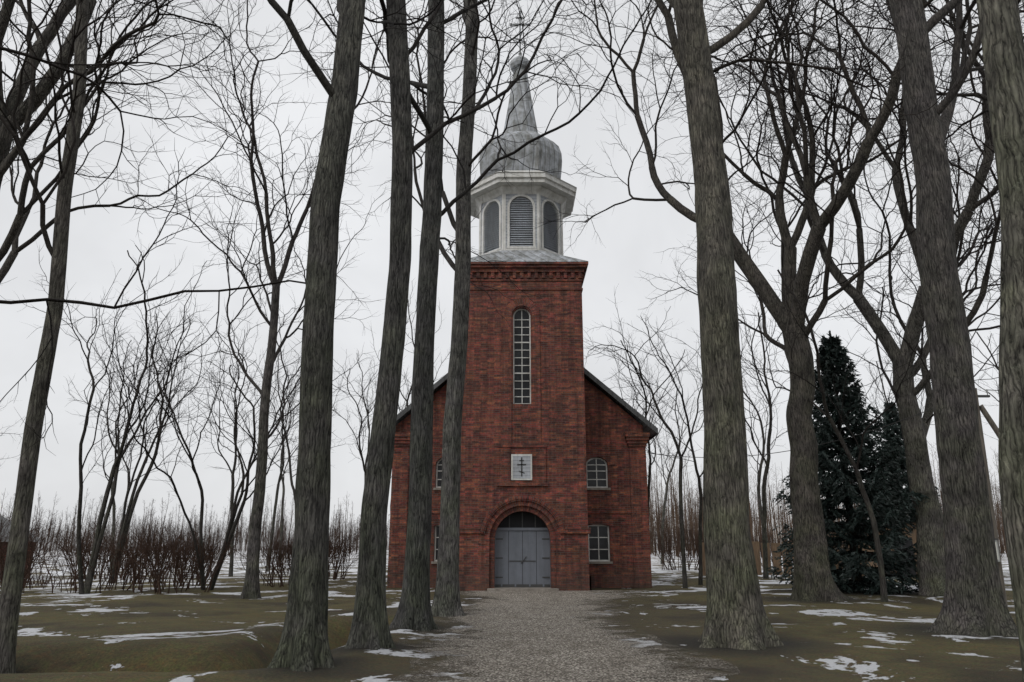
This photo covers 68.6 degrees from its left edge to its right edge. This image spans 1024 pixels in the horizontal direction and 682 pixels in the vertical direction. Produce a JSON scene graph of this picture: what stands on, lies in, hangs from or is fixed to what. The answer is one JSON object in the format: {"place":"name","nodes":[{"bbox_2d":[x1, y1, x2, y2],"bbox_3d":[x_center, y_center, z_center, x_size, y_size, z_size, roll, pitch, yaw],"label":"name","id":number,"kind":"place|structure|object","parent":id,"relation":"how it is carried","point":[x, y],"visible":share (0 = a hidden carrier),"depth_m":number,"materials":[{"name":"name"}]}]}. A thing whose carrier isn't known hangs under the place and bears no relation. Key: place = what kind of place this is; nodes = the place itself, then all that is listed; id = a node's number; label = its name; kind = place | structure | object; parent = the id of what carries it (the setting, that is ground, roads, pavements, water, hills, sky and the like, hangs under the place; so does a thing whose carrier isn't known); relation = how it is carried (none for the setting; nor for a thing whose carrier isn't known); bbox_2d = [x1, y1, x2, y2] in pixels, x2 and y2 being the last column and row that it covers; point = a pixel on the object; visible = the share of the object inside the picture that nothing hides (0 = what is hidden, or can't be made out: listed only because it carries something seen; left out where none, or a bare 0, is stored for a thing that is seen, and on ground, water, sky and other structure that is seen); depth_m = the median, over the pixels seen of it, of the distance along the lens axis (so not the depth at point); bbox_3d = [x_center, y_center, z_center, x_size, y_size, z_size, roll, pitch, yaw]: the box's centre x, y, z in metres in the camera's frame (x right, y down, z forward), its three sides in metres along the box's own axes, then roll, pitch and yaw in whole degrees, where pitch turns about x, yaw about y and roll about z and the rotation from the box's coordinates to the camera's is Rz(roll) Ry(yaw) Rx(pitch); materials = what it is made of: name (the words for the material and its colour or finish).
{"place":"outdoors","nodes":[
{"label":"outdoors","id":0,"kind":"place"},
{"bbox_2d":[0,137,305,453],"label":"tree limb","id":1,"kind":"object","parent":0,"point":[90,303],"visible":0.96,"depth_m":11.83,"materials":[{"name":"brown plant"}]},
{"bbox_2d":[0,546,1022,681],"bbox_3d":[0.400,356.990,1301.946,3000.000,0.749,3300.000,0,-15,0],"label":"ground","id":2,"kind":"structure","parent":0,"point":[221,631],"depth_m":13.67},
{"bbox_2d":[0,515,43,578],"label":"bush","id":3,"kind":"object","parent":2,"relation":"on","point":[7,520],"depth_m":43.59,"materials":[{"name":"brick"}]},
{"bbox_2d":[0,397,53,465],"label":"tree","id":4,"kind":"object","parent":2,"relation":"on","point":[10,433],"visible":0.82,"depth_m":50.56,"materials":[{"name":"brown plant"}]},
{"bbox_2d":[0,0,219,673],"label":"tree","id":5,"kind":"object","parent":2,"relation":"on","point":[12,583],"visible":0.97,"depth_m":12.29,"materials":[{"name":"brown plant"}]},
{"bbox_2d":[6,240,217,593],"bbox_3d":[-15.107,2.754,27.931,7.389,12.771,9.239,7,-17,-25],"label":"tree","id":6,"kind":"object","parent":2,"relation":"on","point":[85,587],"visible":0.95,"depth_m":27.78,"materials":[{"name":"brown plant"}]},
{"bbox_2d":[83,338,169,571],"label":"tree","id":7,"kind":"object","parent":2,"relation":"on","point":[114,506],"visible":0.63,"depth_m":57.42,"materials":[{"name":"brown plant"}]},
{"bbox_2d":[0,0,255,213],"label":"tree","id":8,"kind":"object","parent":2,"relation":"on","point":[49,62],"visible":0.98,"depth_m":11.71,"materials":[{"name":"brown plant"}]},
{"bbox_2d":[0,0,282,282],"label":"tree","id":9,"kind":"object","parent":2,"relation":"on","point":[24,80],"visible":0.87,"depth_m":19.31,"materials":[{"name":"brown plant"}]},
{"bbox_2d":[80,298,236,582],"bbox_3d":[-17.217,5.136,38.486,10.055,13.935,6.537,-13,-20,40],"label":"tree","id":10,"kind":"object","parent":2,"relation":"on","point":[126,520],"visible":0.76,"depth_m":38.29,"materials":[{"name":"brown plant"}]},
{"bbox_2d":[0,509,359,593],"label":"shrubs","id":11,"kind":"object","parent":2,"relation":"on","point":[174,550],"visible":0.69,"depth_m":28.49,"materials":[{"name":"brown plant"}]},
{"bbox_2d":[0,489,389,556],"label":"treeline","id":12,"kind":"object","parent":2,"relation":"on","point":[276,527],"visible":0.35,"depth_m":157.78,"materials":[{"name":"brown plant"}]},
{"bbox_2d":[173,319,275,575],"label":"tree","id":13,"kind":"object","parent":2,"relation":"on","point":[231,507],"visible":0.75,"depth_m":44.49,"materials":[{"name":"brown plant"}]},
{"bbox_2d":[88,287,361,589],"bbox_3d":[-12.205,4.423,28.231,8.026,9.663,11.430,-9,-18,31],"label":"tree","id":14,"kind":"object","parent":2,"relation":"on","point":[231,527],"visible":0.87,"depth_m":28.84,"materials":[{"name":"brown plant"}]},
{"bbox_2d":[225,365,299,566],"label":"tree","id":15,"kind":"object","parent":2,"relation":"on","point":[282,508],"visible":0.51,"depth_m":65.49,"materials":[{"name":"brown plant"}]},
{"bbox_2d":[119,0,425,598],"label":"bare tree","id":16,"kind":"object","parent":2,"relation":"on","point":[251,588],"visible":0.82,"depth_m":27.56,"materials":[{"name":"plant"}]},
{"bbox_2d":[225,349,342,571],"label":"tree","id":17,"kind":"object","parent":2,"relation":"on","point":[275,503],"visible":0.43,"depth_m":53.93,"materials":[{"name":"brown plant"}]},
{"bbox_2d":[249,349,364,502],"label":"tree","id":18,"kind":"object","parent":2,"relation":"on","point":[290,473],"visible":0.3,"depth_m":48.96,"materials":[{"name":"brown plant"}]},
{"bbox_2d":[286,351,408,543],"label":"tree","id":19,"kind":"object","parent":2,"relation":"on","point":[366,407],"visible":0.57,"depth_m":59.17,"materials":[{"name":"brown plant"}]},
{"bbox_2d":[333,366,391,476],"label":"tree","id":20,"kind":"object","parent":2,"relation":"on","point":[361,422],"visible":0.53,"depth_m":41.13,"materials":[{"name":"brown plant"}]},
{"bbox_2d":[267,0,502,671],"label":"tree","id":21,"kind":"object","parent":2,"relation":"on","point":[303,645],"visible":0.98,"depth_m":10.70,"materials":[{"name":"brown plant"}]},
{"bbox_2d":[146,0,656,630],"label":"tree","id":22,"kind":"object","parent":2,"relation":"on","point":[414,610],"visible":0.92,"depth_m":16.01,"materials":[{"name":"brown plant"}]},
{"bbox_2d":[369,278,449,577],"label":"tree","id":23,"kind":"object","parent":2,"relation":"on","point":[407,398],"visible":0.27,"depth_m":37.84,"materials":[{"name":"brown plant"}]},
{"bbox_2d":[295,0,600,616],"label":"tree","id":24,"kind":"object","parent":2,"relation":"on","point":[446,602],"visible":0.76,"depth_m":20.09,"materials":[{"name":"brown plant"}]},
{"bbox_2d":[344,0,642,649],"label":"tree","id":25,"kind":"object","parent":2,"relation":"on","point":[370,629],"visible":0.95,"depth_m":13.17,"materials":[{"name":"brown plant"}]},
{"bbox_2d":[36,525,1004,550],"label":"treeline","id":26,"kind":"object","parent":2,"relation":"on","point":[292,540],"visible":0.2,"depth_m":271.52,"materials":[{"name":"plant"}]},
{"bbox_2d":[387,11,657,590],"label":"church","id":27,"kind":"structure","parent":2,"relation":"on","point":[556,436],"depth_m":30.10,"materials":[{"name":"brick"}]},
{"bbox_2d":[583,291,703,587],"bbox_3d":[5.147,4.140,32.072,7.482,12.199,6.381,-11,-19,35],"label":"tree","id":28,"kind":"object","parent":2,"relation":"on","point":[684,572],"visible":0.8,"depth_m":30.91,"materials":[{"name":"brown plant"}]},
{"bbox_2d":[604,337,700,508],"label":"tree","id":29,"kind":"object","parent":2,"relation":"on","point":[650,459],"visible":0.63,"depth_m":35.87,"materials":[{"name":"brown plant"}]},
{"bbox_2d":[617,350,694,420],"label":"tree","id":30,"kind":"object","parent":2,"relation":"on","point":[633,401],"visible":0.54,"depth_m":47.64,"materials":[{"name":"brown plant"}]},
{"bbox_2d":[646,391,702,563],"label":"tree","id":31,"kind":"object","parent":2,"relation":"on","point":[666,493],"visible":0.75,"depth_m":74.49,"materials":[{"name":"brown plant"}]},
{"bbox_2d":[610,310,744,584],"bbox_3d":[7.268,4.687,32.983,6.444,11.647,5.732,0,-15,0],"label":"tree","id":32,"kind":"object","parent":2,"relation":"on","point":[700,578],"visible":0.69,"depth_m":32.73,"materials":[{"name":"brown plant"}]},
{"bbox_2d":[683,297,789,578],"bbox_3d":[13.482,5.013,39.996,7.208,14.708,5.932,13,-20,-39],"label":"tree","id":33,"kind":"object","parent":2,"relation":"on","point":[764,530],"visible":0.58,"depth_m":39.15,"materials":[{"name":"brown plant"}]},
{"bbox_2d":[695,375,784,542],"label":"tree","id":34,"kind":"object","parent":2,"relation":"on","point":[763,438],"visible":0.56,"depth_m":49.53,"materials":[{"name":"brown plant"}]},
{"bbox_2d":[513,0,994,601],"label":"tree","id":35,"kind":"object","parent":2,"relation":"on","point":[813,580],"visible":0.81,"depth_m":25.25,"materials":[{"name":"brown plant"}]},
{"bbox_2d":[571,0,980,649],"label":"tree","id":36,"kind":"object","parent":2,"relation":"on","point":[735,618],"visible":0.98,"depth_m":13.64,"materials":[{"name":"brown plant"}]},
{"bbox_2d":[699,260,929,601],"bbox_3d":[9.573,2.706,23.593,6.283,10.481,10.053,0,-15,0],"label":"tree","id":37,"kind":"object","parent":2,"relation":"on","point":[882,579],"visible":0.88,"depth_m":22.86,"materials":[{"name":"brown plant"}]},
{"bbox_2d":[646,434,1006,556],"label":"treeline","id":38,"kind":"object","parent":2,"relation":"on","point":[673,515],"visible":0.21,"depth_m":144.56,"materials":[{"name":"brown plant"}]},
{"bbox_2d":[650,517,1006,569],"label":"shrubs","id":39,"kind":"object","parent":2,"relation":"on","point":[660,547],"visible":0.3,"depth_m":52.27,"materials":[{"name":"brown plant"}]},
{"bbox_2d":[650,388,1007,605],"bbox_3d":[32.165,3.217,18.213,58.757,7.455,4.540,-6,-16,20],"label":"utility pole","id":40,"kind":"object","parent":2,"relation":"on","point":[988,418],"visible":0.44,"depth_m":23.20,"materials":[{"name":"brown wood"}]},
{"bbox_2d":[637,0,1023,596],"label":"tree","id":41,"kind":"object","parent":2,"relation":"on","point":[930,542],"visible":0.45,"depth_m":27.11,"materials":[{"name":"brown plant"}]},
{"bbox_2d":[766,330,928,594],"bbox_3d":[12.245,4.523,28.133,6.348,10.275,6.384,0,-15,0],"label":"spruce","id":42,"kind":"object","parent":2,"relation":"on","point":[857,529],"visible":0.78,"depth_m":27.00,"materials":[{"name":"green plant"}]},
{"bbox_2d":[806,288,938,499],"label":"tree","id":43,"kind":"object","parent":2,"relation":"on","point":[878,352],"visible":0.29,"depth_m":36.45,"materials":[{"name":"brown plant"}]},
{"bbox_2d":[743,0,1023,302],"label":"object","id":44,"kind":"object","parent":2,"relation":"on","point":[967,94],"visible":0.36,"depth_m":25.07,"materials":[{"name":"plant"}]},
{"bbox_2d":[854,358,935,459],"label":"tree","id":45,"kind":"object","parent":2,"relation":"on","point":[878,389],"visible":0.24,"depth_m":62.45,"materials":[{"name":"brown plant"}]},
{"bbox_2d":[868,397,942,521],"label":"spruce","id":46,"kind":"object","parent":2,"relation":"on","point":[893,434],"visible":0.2,"depth_m":46.05,"materials":[{"name":"green plant"}]},
{"bbox_2d":[868,0,1023,637],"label":"tree","id":47,"kind":"object","parent":2,"relation":"on","point":[974,604],"visible":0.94,"depth_m":15.24,"materials":[{"name":"brown plant"}]},
{"bbox_2d":[958,212,1000,284],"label":"tree","id":48,"kind":"object","parent":2,"relation":"on","point":[984,242],"visible":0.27,"depth_m":28.00,"materials":[{"name":"brown plant"}]},
{"bbox_2d":[971,332,998,438],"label":"tree","id":49,"kind":"object","parent":2,"relation":"on","point":[996,366],"visible":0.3,"depth_m":46.25,"materials":[{"name":"brown plant"}]},
{"bbox_2d":[976,0,1023,681],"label":"tree","id":50,"kind":"object","parent":2,"relation":"on","point":[1002,38],"visible":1,"depth_m":6.16,"materials":[{"name":"brown plant"}]},
{"bbox_2d":[0,0,1023,545],"label":"sky","id":51,"kind":"structure","parent":0,"point":[632,236],"materials":[{"name":"white"}]},
{"bbox_2d":[394,590,738,681],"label":"gravel path","id":52,"kind":"structure","parent":0,"point":[535,636],"depth_m":12.33,"materials":[{"name":"grey gravel"}]},
{"bbox_2d":[702,522,916,575],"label":"timber shed","id":53,"kind":"structure","parent":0,"point":[756,547],"depth_m":40.27,"materials":[{"name":"brown wood"}]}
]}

